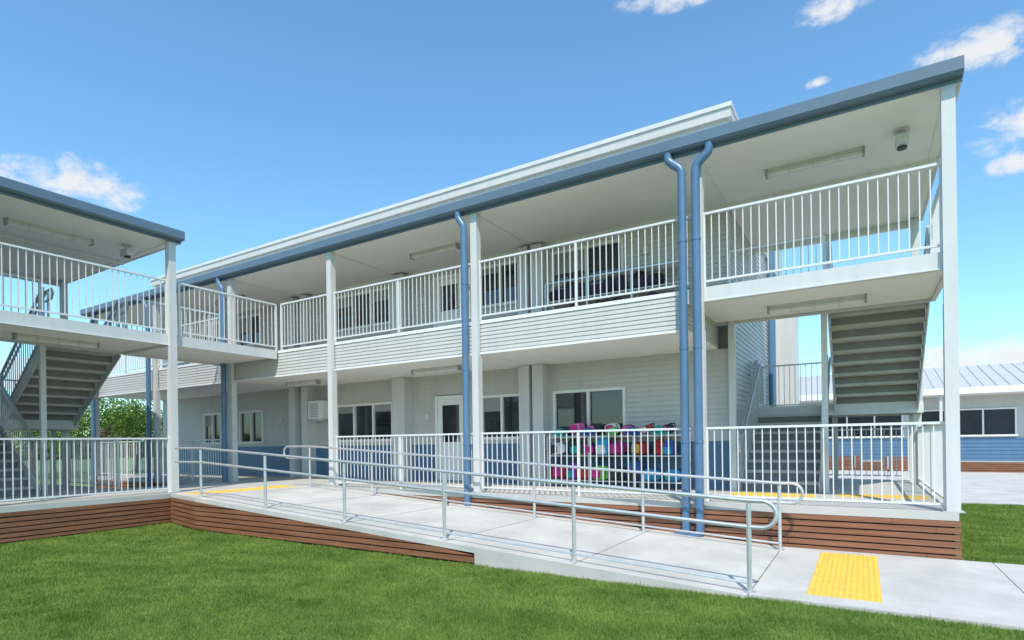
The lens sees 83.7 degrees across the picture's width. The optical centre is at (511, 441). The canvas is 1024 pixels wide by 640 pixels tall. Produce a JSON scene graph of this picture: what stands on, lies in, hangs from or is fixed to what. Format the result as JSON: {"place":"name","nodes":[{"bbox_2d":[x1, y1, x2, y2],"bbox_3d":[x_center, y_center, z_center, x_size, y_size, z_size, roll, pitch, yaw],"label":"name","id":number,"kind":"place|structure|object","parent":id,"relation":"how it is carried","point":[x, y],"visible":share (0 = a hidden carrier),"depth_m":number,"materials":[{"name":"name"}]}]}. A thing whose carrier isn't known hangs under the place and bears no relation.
{"place":"outdoors","nodes":[
{"label":"outdoors","id":0,"kind":"place"},
{"bbox_2d":[23,457,161,486],"bbox_3d":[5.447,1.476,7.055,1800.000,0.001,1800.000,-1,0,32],"label":"ground","id":1,"kind":"structure","parent":0,"point":[57,471],"depth_m":41.40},
{"bbox_2d":[7,431,83,471],"bbox_3d":[-24.922,-0.168,28.128,6.134,4.129,5.404,-1,0,3],"label":"tree","id":2,"kind":"object","parent":1,"relation":"on","point":[36,433],"visible":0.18,"depth_m":28.28,"materials":[{"name":"green plant"}]},
{"bbox_2d":[18,434,161,459],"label":"distant trees","id":3,"kind":"object","parent":1,"relation":"on","point":[57,457],"depth_m":79.22,"materials":[{"name":"green plant"}]},
{"bbox_2d":[38,397,162,475],"bbox_3d":[-21.729,-0.969,30.180,7.372,5.638,6.786,-1,0,32],"label":"tree","id":4,"kind":"object","parent":1,"relation":"on","point":[127,417],"visible":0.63,"depth_m":29.64,"materials":[{"name":"green plant"}]},
{"bbox_2d":[74,398,162,472],"bbox_3d":[-22.851,-0.745,33.801,7.126,5.222,6.668,-1,0,0],"label":"tree","id":5,"kind":"object","parent":1,"relation":"on","point":[135,461],"visible":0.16,"depth_m":33.92,"materials":[{"name":"green plant"}]},
{"bbox_2d":[110,407,163,463],"bbox_3d":[-19.091,-0.144,31.416,5.178,3.920,5.092,-1,0,-25],"label":"tree","id":6,"kind":"object","parent":1,"relation":"on","point":[144,434],"visible":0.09,"depth_m":30.96,"materials":[{"name":"green plant"}]},
{"bbox_2d":[125,482,277,491],"bbox_3d":[-7.158,1.340,13.270,2.415,0.600,2.320,-1,0,32],"label":"deck infill","id":7,"kind":"object","parent":1,"relation":"on","point":[206,486],"visible":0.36,"depth_m":13.25,"materials":[{"name":"concrete"}]},
{"bbox_2d":[800,393,1023,460],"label":"walls","id":8,"kind":"structure","parent":1,"relation":"on","point":[991,448],"depth_m":23.85,"materials":[{"name":"blue paint"}]},
{"bbox_2d":[828,415,903,437],"bbox_3d":[15.836,-0.751,25.971,3.260,1.160,0.135,-1,0,32],"label":"window","id":9,"kind":"structure","parent":8,"relation":"attached to","point":[873,419],"depth_m":25.80,"materials":[{"name":"glass"}]},
{"bbox_2d":[799,362,1023,402],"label":"roof","id":10,"kind":"structure","parent":8,"relation":"on","point":[994,379],"depth_m":24.84,"materials":[{"name":"metal"}]},
{"bbox_2d":[921,407,1017,436],"bbox_3d":[19.075,-0.796,23.985,3.260,1.160,0.135,-1,0,32],"label":"window","id":11,"kind":"structure","parent":8,"relation":"attached to","point":[988,422],"depth_m":23.67,"materials":[{"name":"black glass"}]},
{"bbox_2d":[829,461,1023,472],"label":"timber base","id":12,"kind":"object","parent":1,"relation":"on","point":[994,466],"visible":0.33,"depth_m":23.56,"materials":[{"name":"wood"}]},
{"bbox_2d":[67,440,119,488],"bbox_3d":[-9.943,0.521,13.544,2.540,1.116,0.050,-1,0,32],"label":"deck railing","id":13,"kind":"object","parent":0,"point":[104,483],"visible":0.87,"depth_m":13.52,"materials":[{"name":"white metal"}]},
{"bbox_2d":[184,485,295,494],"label":"tactile paving","id":14,"kind":"structure","parent":0,"point":[245,489],"depth_m":12.04,"materials":[{"name":"yellow plastic"}]},
{"bbox_2d":[0,502,1023,639],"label":"lawn","id":15,"kind":"structure","parent":0,"point":[559,607],"depth_m":5.37,"materials":[{"name":"plant"}]},
{"bbox_2d":[171,497,474,563],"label":"timber cladding","id":16,"kind":"structure","parent":15,"relation":"on","point":[202,516],"depth_m":9.01,"materials":[{"name":"brown wood"}]},
{"bbox_2d":[171,484,779,598],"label":"concrete ramp","id":17,"kind":"structure","parent":15,"relation":"on","point":[725,558],"depth_m":7.97,"materials":[{"name":"grey concrete"}]},
{"bbox_2d":[174,447,778,593],"bbox_3d":[-1.954,0.792,8.229,10.570,1.490,0.120,-1,0,32],"label":"ramp handrail","id":18,"kind":"object","parent":17,"relation":"on","point":[748,526],"visible":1,"depth_m":6.87,"materials":[{"name":"metal"}]},
{"bbox_2d":[283,445,803,550],"bbox_3d":[-0.688,0.775,10.315,10.650,1.490,0.120,-1,0,32],"label":"ramp handrail","id":19,"kind":"object","parent":17,"relation":"on","point":[779,502],"visible":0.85,"depth_m":9.06,"materials":[{"name":"metal"}]},
{"bbox_2d":[90,479,961,559],"bbox_3d":[-2.584,1.327,15.419,22.566,0.498,6.122,-1,0,32],"label":"timber skirting","id":20,"kind":"object","parent":15,"relation":"on","point":[938,539],"visible":0.27,"depth_m":7.78,"materials":[{"name":"brown wood"}]},
{"bbox_2d":[90,473,958,520],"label":"deck slab","id":21,"kind":"structure","parent":20,"relation":"on","point":[904,511],"depth_m":9.72,"materials":[{"name":"concrete"}]},
{"bbox_2d":[94,316,99,475],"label":"verandah post","id":22,"kind":"object","parent":21,"relation":"on","point":[97,414],"visible":0.3,"depth_m":18.59,"materials":[{"name":"white metal"}]},
{"bbox_2d":[90,312,98,486],"bbox_3d":[-13.444,-1.282,18.392,0.300,5.700,0.210,-1,0,68],"label":"downpipe","id":23,"kind":"object","parent":22,"relation":"attached to","point":[93,420],"visible":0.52,"depth_m":18.36,"materials":[{"name":"metal"}]},
{"bbox_2d":[152,299,162,478],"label":"verandah post","id":24,"kind":"object","parent":21,"relation":"on","point":[157,412],"visible":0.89,"depth_m":16.61,"materials":[{"name":"white metal"}]},
{"bbox_2d":[142,298,152,486],"bbox_3d":[-10.596,-1.322,16.649,0.293,5.700,0.207,-1,0,-7],"label":"downpipe","id":25,"kind":"object","parent":24,"relation":"attached to","point":[148,399],"visible":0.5,"depth_m":16.57,"materials":[{"name":"metal"}]},
{"bbox_2d":[98,439,229,481],"bbox_3d":[-10.421,0.528,16.764,7.120,1.116,0.050,-1,0,32],"label":"deck railing","id":26,"kind":"object","parent":21,"relation":"on","point":[192,467],"visible":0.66,"depth_m":16.51,"materials":[{"name":"metal"}]},
{"bbox_2d":[227,279,239,481],"bbox_3d":[-7.189,-1.563,14.737,0.220,5.207,0.178,-1,0,32],"label":"verandah post","id":27,"kind":"object","parent":21,"relation":"on","point":[233,438],"visible":0.79,"depth_m":14.67,"materials":[{"name":"white metal"}]},
{"bbox_2d":[126,336,276,365],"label":"walkway bridge","id":28,"kind":"structure","parent":27,"relation":"attached to","point":[199,351],"depth_m":13.07,"materials":[{"name":"concrete"}]},
{"bbox_2d":[125,282,276,349],"bbox_3d":[-7.180,-2.728,13.313,2.120,1.116,2.380,-1,0,32],"label":"balcony railing","id":29,"kind":"object","parent":28,"relation":"on","point":[179,309],"visible":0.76,"depth_m":13.01,"materials":[{"name":"metal"}]},
{"bbox_2d":[216,278,228,481],"bbox_3d":[-7.442,-1.366,14.716,0.293,5.700,0.207,-1,0,-7],"label":"downpipe","id":30,"kind":"object","parent":27,"relation":"attached to","point":[223,405],"visible":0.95,"depth_m":14.63,"materials":[{"name":"metal"}]},
{"bbox_2d":[326,252,340,485],"bbox_3d":[-4.008,-1.608,12.788,0.220,5.207,0.178,-1,0,32],"label":"verandah post","id":31,"kind":"object","parent":21,"relation":"on","point":[332,372],"visible":0.8,"depth_m":12.72,"materials":[{"name":"white metal"}]},
{"bbox_2d":[287,243,549,484],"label":"wall piers","id":32,"kind":"object","parent":21,"relation":"on","point":[534,406],"depth_m":14.27,"materials":[{"name":"grey paint"}]},
{"bbox_2d":[162,210,768,489],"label":"walls","id":33,"kind":"structure","parent":21,"relation":"on","point":[651,383],"depth_m":12.70,"materials":[{"name":"white paint"}]},
{"bbox_2d":[202,413,221,443],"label":"window","id":34,"kind":"structure","parent":33,"relation":"attached to","point":[212,426],"depth_m":19.08,"materials":[{"name":"white paint"}]},
{"bbox_2d":[238,313,262,346],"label":"window","id":35,"kind":"structure","parent":33,"relation":"attached to","point":[247,335],"depth_m":17.95,"materials":[{"name":"white paint"}]},
{"bbox_2d":[238,410,263,443],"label":"window","id":36,"kind":"structure","parent":33,"relation":"attached to","point":[251,427],"depth_m":17.96,"materials":[{"name":"white paint"}]},
{"bbox_2d":[308,400,327,420],"bbox_3d":[-5.396,-0.860,16.037,0.580,0.550,0.338,-1,0,32],"label":"air conditioner","id":37,"kind":"object","parent":33,"relation":"attached to","point":[317,410],"visible":0.98,"depth_m":15.88,"materials":[{"name":"white paint"}]},
{"bbox_2d":[336,286,390,332],"bbox_3d":[-4.025,-3.534,15.399,2.210,0.980,0.135,-1,0,32],"label":"window","id":38,"kind":"structure","parent":33,"relation":"attached to","point":[351,298],"depth_m":15.41,"materials":[{"name":"glass"}]},
{"bbox_2d":[337,402,391,441],"bbox_3d":[-3.982,-0.509,15.399,2.210,1.030,0.135,-1,0,32],"label":"window","id":39,"kind":"structure","parent":33,"relation":"attached to","point":[364,419],"depth_m":15.41,"materials":[{"name":"glass"}]},
{"bbox_2d":[434,273,461,326],"bbox_3d":[-1.532,-3.139,13.878,0.880,1.800,0.110,-1,0,32],"label":"door","id":40,"kind":"structure","parent":33,"relation":"attached to","point":[448,299],"depth_m":13.91,"materials":[{"name":"white paint"}]},
{"bbox_2d":[435,394,463,481],"bbox_3d":[-1.490,-0.079,13.878,0.880,2.080,0.110,-1,0,32],"label":"door","id":41,"kind":"structure","parent":33,"relation":"attached to","point":[448,413],"depth_m":13.91,"materials":[{"name":"white paint"}]},
{"bbox_2d":[279,245,648,422],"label":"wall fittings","id":42,"kind":"object","parent":33,"relation":"attached to","point":[427,416],"depth_m":14.16,"materials":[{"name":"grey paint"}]},
{"bbox_2d":[481,260,516,308],"bbox_3d":[-0.265,-3.587,13.094,1.210,0.980,0.135,-1,0,32],"label":"window","id":43,"kind":"structure","parent":33,"relation":"attached to","point":[512,272],"depth_m":13.10,"materials":[{"name":"glass"}]},
{"bbox_2d":[483,393,518,439],"bbox_3d":[-0.223,-0.562,13.094,1.210,1.030,0.135,-1,0,32],"label":"window","id":44,"kind":"structure","parent":33,"relation":"attached to","point":[501,413],"depth_m":13.10,"materials":[{"name":"grey glass"}]},
{"bbox_2d":[97,252,942,400],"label":"balcony slab","id":45,"kind":"structure","parent":33,"relation":"attached to","point":[637,326],"depth_m":10.14,"materials":[{"name":"concrete"}]},
{"bbox_2d":[285,379,320,386],"bbox_3d":[-5.473,-1.518,14.951,1.224,0.131,0.152,-1,0,32],"label":"fluorescent light","id":46,"kind":"object","parent":45,"relation":"attached to","point":[304,382],"visible":1,"depth_m":14.88,"materials":[{"name":"grey paint"}]},
{"bbox_2d":[411,365,461,374],"bbox_3d":[-1.679,-1.571,12.626,1.324,0.131,0.152,-1,0,32],"label":"fluorescent light","id":47,"kind":"object","parent":45,"relation":"attached to","point":[437,369],"visible":1,"depth_m":12.56,"materials":[{"name":"grey paint"}]},
{"bbox_2d":[110,162,941,373],"bbox_3d":[-4.080,-2.771,12.850,22.100,1.116,0.050,-1,0,32],"label":"balcony railing","id":48,"kind":"object","parent":45,"relation":"on","point":[575,242],"visible":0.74,"depth_m":9.51,"materials":[{"name":"metal"}]},
{"bbox_2d":[544,260,678,310],"bbox_3d":[1.999,-2.803,11.383,2.840,1.030,0.400,-1,0,32],"label":"bag rack","id":49,"kind":"object","parent":45,"relation":"on","point":[629,271],"visible":0.27,"depth_m":11.28,"materials":[{"name":"metal"}]},
{"bbox_2d":[565,282,574,298],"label":"backpack","id":50,"kind":"object","parent":49,"relation":"on","point":[567,290],"visible":0.62,"depth_m":11.71,"materials":[{"name":"fabric"}]},
{"bbox_2d":[614,274,627,290],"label":"backpack","id":51,"kind":"object","parent":49,"relation":"on","point":[622,282],"visible":0.66,"depth_m":11.16,"materials":[{"name":"fabric"}]},
{"bbox_2d":[633,271,646,287],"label":"backpack","id":52,"kind":"object","parent":49,"relation":"on","point":[641,278],"visible":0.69,"depth_m":10.99,"materials":[{"name":"fabric"}]},
{"bbox_2d":[647,273,665,285],"bbox_3d":[2.770,-3.089,10.906,0.357,0.245,0.260,-14,-5,26],"label":"backpack","id":53,"kind":"object","parent":49,"relation":"on","point":[655,279],"visible":0.83,"depth_m":10.82,"materials":[{"name":"fabric"}]},
{"bbox_2d":[767,293,866,314],"bbox_3d":[4.673,-2.105,8.812,1.354,0.131,0.152,-1,0,32],"label":"fluorescent light","id":54,"kind":"object","parent":45,"relation":"attached to","point":[835,301],"visible":1,"depth_m":8.75,"materials":[{"name":"grey paint"}]},
{"bbox_2d":[728,184,939,283],"bbox_3d":[4.672,-2.889,8.709,2.995,1.126,2.015,-1,0,32],"label":"balcony railing","id":55,"kind":"object","parent":45,"relation":"on","point":[935,226],"visible":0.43,"depth_m":9.59,"materials":[{"name":"metal"}]},
{"bbox_2d":[90,82,961,328],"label":"roof","id":56,"kind":"structure","parent":33,"relation":"attached to","point":[734,174],"depth_m":10.89,"materials":[{"name":"paint"}]},
{"bbox_2d":[410,242,459,259],"bbox_3d":[-1.716,-4.191,12.626,1.324,0.131,0.152,-1,0,32],"label":"fluorescent light","id":57,"kind":"object","parent":56,"relation":"attached to","point":[435,250],"visible":1,"depth_m":12.57,"materials":[{"name":"grey paint"}]},
{"bbox_2d":[80,55,964,316],"bbox_3d":[-4.330,-4.322,12.774,22.790,0.235,0.172,-1,0,32],"label":"gutter","id":58,"kind":"object","parent":56,"relation":"attached to","point":[910,82],"visible":0.89,"depth_m":8.93,"materials":[{"name":"blue metal"}]},
{"bbox_2d":[664,152,690,534],"bbox_3d":[2.517,-1.425,8.650,0.327,5.860,0.238,-1,0,32],"label":"downpipe","id":59,"kind":"object","parent":58,"relation":"attached to","point":[674,165],"visible":0.89,"depth_m":8.51,"materials":[{"name":"blue metal"}]},
{"bbox_2d":[765,145,864,179],"bbox_3d":[4.643,-4.280,8.812,1.354,0.131,0.152,-1,0,32],"label":"fluorescent light","id":60,"kind":"object","parent":56,"relation":"attached to","point":[818,161],"visible":1,"depth_m":8.76,"materials":[{"name":"grey paint"}]},
{"bbox_2d":[893,126,909,152],"bbox_3d":[5.452,-4.226,7.996,0.200,0.262,0.286,-1,0,32],"label":"security light","id":61,"kind":"object","parent":56,"relation":"attached to","point":[901,134],"visible":1,"depth_m":7.92,"materials":[{"name":"grey paint"}]},
{"bbox_2d":[551,238,623,291],"bbox_3d":[1.564,-3.612,11.974,1.700,0.980,0.135,-1,0,32],"label":"window","id":62,"kind":"structure","parent":33,"relation":"attached to","point":[590,258],"depth_m":11.95,"materials":[{"name":"white paint"}]},
{"bbox_2d":[551,386,626,438],"bbox_3d":[1.606,-0.588,11.974,1.700,1.030,0.135,-1,0,32],"label":"window","id":63,"kind":"structure","parent":33,"relation":"attached to","point":[602,406],"depth_m":11.96,"materials":[{"name":"glass"}]},
{"bbox_2d":[767,251,776,406],"bbox_3d":[6.752,-2.365,14.842,0.120,6.420,0.620,-1,0,32],"label":"side downpipe","id":64,"kind":"object","parent":33,"relation":"attached to","point":[771,343],"visible":0.32,"depth_m":14.61,"materials":[{"name":"blue metal"}]},
{"bbox_2d":[775,317,799,405],"bbox_3d":[7.715,-1.468,16.019,0.530,4.600,0.900,-1,0,32],"label":"service riser","id":65,"kind":"object","parent":33,"relation":"attached to","point":[787,340],"visible":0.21,"depth_m":15.64,"materials":[{"name":"grey paint"}]},
{"bbox_2d":[470,213,486,492],"bbox_3d":[-0.649,-1.655,10.729,0.220,5.207,0.178,-1,0,32],"label":"verandah post","id":66,"kind":"object","parent":21,"relation":"on","point":[477,382],"visible":0.99,"depth_m":10.66,"materials":[{"name":"white metal"}]},
{"bbox_2d":[455,211,472,505],"bbox_3d":[-0.891,-1.458,10.705,0.281,5.700,0.201,-1,0,-11],"label":"downpipe","id":67,"kind":"object","parent":66,"relation":"attached to","point":[465,345],"visible":0.98,"depth_m":10.62,"materials":[{"name":"blue metal"}]},
{"bbox_2d":[547,434,681,486],"bbox_3d":[2.043,0.397,11.383,2.840,1.030,0.400,-1,0,32],"label":"bag rack","id":68,"kind":"object","parent":21,"relation":"on","point":[594,480],"visible":0.46,"depth_m":11.28,"materials":[{"name":"metal"}]},
{"bbox_2d":[550,442,567,454],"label":"backpack","id":69,"kind":"object","parent":68,"relation":"on","point":[558,448],"visible":0.85,"depth_m":11.81,"materials":[{"name":"fabric"}]},
{"bbox_2d":[552,467,566,478],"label":"backpack","id":70,"kind":"object","parent":68,"relation":"on","point":[558,472],"visible":0.48,"depth_m":11.93,"materials":[{"name":"fabric"}]},
{"bbox_2d":[591,465,608,479],"bbox_3d":[1.817,0.624,11.422,0.450,0.298,0.288,-3,-1,37],"label":"backpack","id":71,"kind":"object","parent":68,"relation":"on","point":[599,473],"visible":0.58,"depth_m":11.34,"materials":[{"name":"fabric"}]},
{"bbox_2d":[595,433,610,454],"bbox_3d":[1.807,0.053,11.389,0.294,0.444,0.287,-5,-2,38],"label":"backpack","id":72,"kind":"object","parent":68,"relation":"on","point":[599,445],"visible":0.79,"depth_m":11.29,"materials":[{"name":"fabric"}]},
{"bbox_2d":[608,466,626,480],"bbox_3d":[2.111,0.620,11.251,0.438,0.290,0.285,-4,-1,20],"label":"backpack","id":73,"kind":"object","parent":68,"relation":"on","point":[612,475],"visible":0.63,"depth_m":11.16,"materials":[{"name":"fabric"}]},
{"bbox_2d":[610,442,627,454],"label":"backpack","id":74,"kind":"object","parent":68,"relation":"on","point":[618,448],"visible":0.83,"depth_m":11.23,"materials":[{"name":"fabric"}]},
{"bbox_2d":[626,458,642,480],"bbox_3d":[2.392,0.545,11.109,0.300,0.452,0.289,11,7,19],"label":"backpack","id":75,"kind":"object","parent":68,"relation":"on","point":[638,468],"visible":0.67,"depth_m":11.01,"materials":[{"name":"fabric"}]},
{"bbox_2d":[631,442,651,454],"bbox_3d":[2.507,0.133,11.065,0.392,0.259,0.271,-3,-1,30],"label":"backpack","id":76,"kind":"object","parent":68,"relation":"on","point":[638,448],"visible":0.74,"depth_m":10.98,"materials":[{"name":"fabric"}]},
{"bbox_2d":[644,468,661,481],"bbox_3d":[2.705,0.642,10.960,0.377,0.249,0.266,-1,0,28],"label":"backpack","id":77,"kind":"object","parent":68,"relation":"on","point":[652,478],"visible":0.61,"depth_m":10.88,"materials":[{"name":"fabric"}]},
{"bbox_2d":[663,438,677,454],"bbox_3d":[2.953,0.094,10.726,0.245,0.330,0.252,0,0,42],"label":"backpack","id":78,"kind":"object","parent":68,"relation":"on","point":[671,447],"visible":0.84,"depth_m":10.65,"materials":[{"name":"fabric"}]},
{"bbox_2d":[336,421,945,509],"bbox_3d":[0.730,0.372,9.929,10.920,1.116,0.050,-1,0,32],"label":"deck railing","id":79,"kind":"object","parent":21,"relation":"on","point":[400,456],"visible":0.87,"depth_m":9.05,"materials":[{"name":"metal"}]},
{"bbox_2d":[692,152,710,501],"bbox_3d":[2.829,-1.703,8.598,0.220,5.207,0.178,-1,0,32],"label":"verandah post","id":80,"kind":"object","parent":21,"relation":"on","point":[695,156],"visible":0.43,"depth_m":8.50,"materials":[{"name":"metal"}]},
{"bbox_2d":[688,141,712,536],"bbox_3d":[2.771,-1.429,8.494,0.518,5.860,0.238,-1,0,32],"label":"downpipe","id":81,"kind":"object","parent":80,"relation":"attached to","point":[701,158],"visible":0.91,"depth_m":8.40,"materials":[{"name":"blue metal"}]},
{"bbox_2d":[728,217,921,490],"bbox_3d":[5.957,-1.747,10.762,4.289,5.207,0.177,-1,0,-14],"label":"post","id":82,"kind":"object","parent":21,"relation":"on","point":[914,240],"visible":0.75,"depth_m":10.23,"materials":[{"name":"white metal"}]},
{"bbox_2d":[739,225,929,493],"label":"staircase","id":83,"kind":"structure","parent":21,"relation":"on","point":[874,363],"depth_m":10.50,"materials":[{"name":"metal"}]},
{"bbox_2d":[829,424,942,498],"bbox_3d":[7.010,0.284,10.274,2.603,1.116,6.650,-1,0,5],"label":"deck railing","id":84,"kind":"object","parent":21,"relation":"on","point":[928,457],"visible":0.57,"depth_m":9.91,"materials":[{"name":"metal"}]},
{"bbox_2d":[940,83,964,512],"bbox_3d":[5.387,-1.739,7.030,0.220,5.207,0.178,-1,0,32],"label":"verandah post","id":85,"kind":"object","parent":21,"relation":"on","point":[950,294],"visible":1,"depth_m":6.96,"materials":[{"name":"white metal"}]},
{"bbox_2d":[0,0,1023,449],"label":"sky","id":86,"kind":"structure","parent":0,"point":[234,126],"materials":[{"name":"blue"}]},
{"bbox_2d":[729,492,814,497],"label":"tactile paving","id":87,"kind":"structure","parent":0,"point":[773,494],"depth_m":9.40,"materials":[{"name":"yellow plastic"}]},
{"bbox_2d":[806,552,882,602],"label":"tactile paving","id":88,"kind":"structure","parent":0,"point":[860,575],"depth_m":6.09,"materials":[{"name":"yellow plastic"}]},
{"bbox_2d":[836,493,929,499],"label":"tactile paving","id":89,"kind":"structure","parent":0,"point":[884,496],"depth_m":8.91,"materials":[{"name":"yellow plastic"}]},
{"bbox_2d":[748,547,1023,630],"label":"footpath","id":90,"kind":"structure","parent":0,"point":[982,593],"depth_m":5.69,"materials":[{"name":"concrete"}]},
{"bbox_2d":[829,470,1023,504],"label":"courtyard paving","id":91,"kind":"structure","parent":0,"point":[998,488],"depth_m":17.39,"materials":[{"name":"concrete"}]},
{"bbox_2d":[829,456,859,478],"bbox_3d":[11.527,0.934,20.624,1.800,0.850,0.500,-1,0,32],"label":"park bench","id":92,"kind":"object","parent":91,"relation":"on","point":[855,463],"visible":0.31,"depth_m":20.41,"materials":[{"name":"wood"}]},
{"bbox_2d":[882,456,907,479],"bbox_3d":[13.050,0.913,18.517,1.800,0.850,0.500,-1,0,32],"label":"park bench","id":93,"kind":"object","parent":91,"relation":"on","point":[887,462],"visible":0.2,"depth_m":18.94,"materials":[{"name":"wood"}]},
{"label":"courtyard paving","id":94,"kind":"structure","parent":0,"visible":0},
{"bbox_2d":[0,498,173,543],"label":"timber skirting","id":95,"kind":"object","parent":94,"relation":"on","point":[34,524],"visible":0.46,"depth_m":10.19,"materials":[{"name":"brown wood"}]},
{"bbox_2d":[0,484,179,512],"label":"deck slab","id":96,"kind":"structure","parent":95,"relation":"on","point":[37,504],"depth_m":10.76,"materials":[{"name":"grey concrete"}]},
{"bbox_2d":[0,287,128,497],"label":"staircase","id":97,"kind":"structure","parent":96,"relation":"on","point":[55,389],"depth_m":12.42,"materials":[{"name":"metal"}]},
{"bbox_2d":[59,280,69,485],"bbox_3d":[-10.651,-1.455,12.245,0.177,5.087,4.289,-1,0,-14],"label":"post","id":98,"kind":"object","parent":96,"relation":"on","point":[65,433],"visible":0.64,"depth_m":14.19,"materials":[{"name":"white metal"}]},
{"bbox_2d":[0,438,169,501],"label":"deck railing","id":99,"kind":"object","parent":96,"relation":"on","point":[81,439],"visible":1,"depth_m":10.31,"materials":[{"name":"white metal"}]},
{"bbox_2d":[165,241,180,492],"bbox_3d":[-6.935,-1.507,11.649,0.178,5.087,0.220,-1,0,32],"label":"verandah post","id":100,"kind":"object","parent":96,"relation":"on","point":[172,372],"visible":1,"depth_m":11.59,"materials":[{"name":"white metal"}]},
{"bbox_2d":[0,310,167,354],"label":"balcony slab","id":101,"kind":"structure","parent":100,"relation":"attached to","point":[117,340],"depth_m":10.72,"materials":[{"name":"concrete"}]},
{"bbox_2d":[0,272,41,315],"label":"balcony railing","id":102,"kind":"object","parent":101,"relation":"on","point":[39,294],"visible":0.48,"depth_m":11.36,"materials":[{"name":"paint"}]},
{"bbox_2d":[12,332,99,348],"bbox_3d":[-8.707,-1.918,10.966,0.152,0.131,1.354,-1,0,32],"label":"fluorescent light","id":103,"kind":"object","parent":101,"relation":"attached to","point":[47,339],"visible":1,"depth_m":10.89,"materials":[{"name":"grey paint"}]},
{"bbox_2d":[0,242,166,333],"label":"balcony railing","id":104,"kind":"object","parent":101,"relation":"on","point":[76,260],"visible":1,"depth_m":10.33,"materials":[{"name":"metal"}]},
{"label":"walls","id":105,"kind":"object","parent":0,"visible":0},
{"bbox_2d":[0,194,179,286],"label":"roof","id":106,"kind":"structure","parent":105,"relation":"on","point":[106,247],"depth_m":11.66,"materials":[{"name":"paint"}]},
{"bbox_2d":[3,217,93,245],"bbox_3d":[-8.783,-3.972,10.889,0.152,0.131,1.374,-1,0,32],"label":"fluorescent light","id":107,"kind":"object","parent":106,"relation":"attached to","point":[41,229],"visible":1,"depth_m":10.80,"materials":[{"name":"grey paint"}]},
{"bbox_2d":[0,176,184,244],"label":"gutter","id":108,"kind":"object","parent":106,"relation":"attached to","point":[37,195],"visible":1,"depth_m":10.22,"materials":[{"name":"blue metal"}]},
{"bbox_2d":[120,243,134,258],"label":"security light","id":109,"kind":"object","parent":106,"relation":"attached to","point":[127,252],"visible":1,"depth_m":11.72,"materials":[{"name":"grey paint"}]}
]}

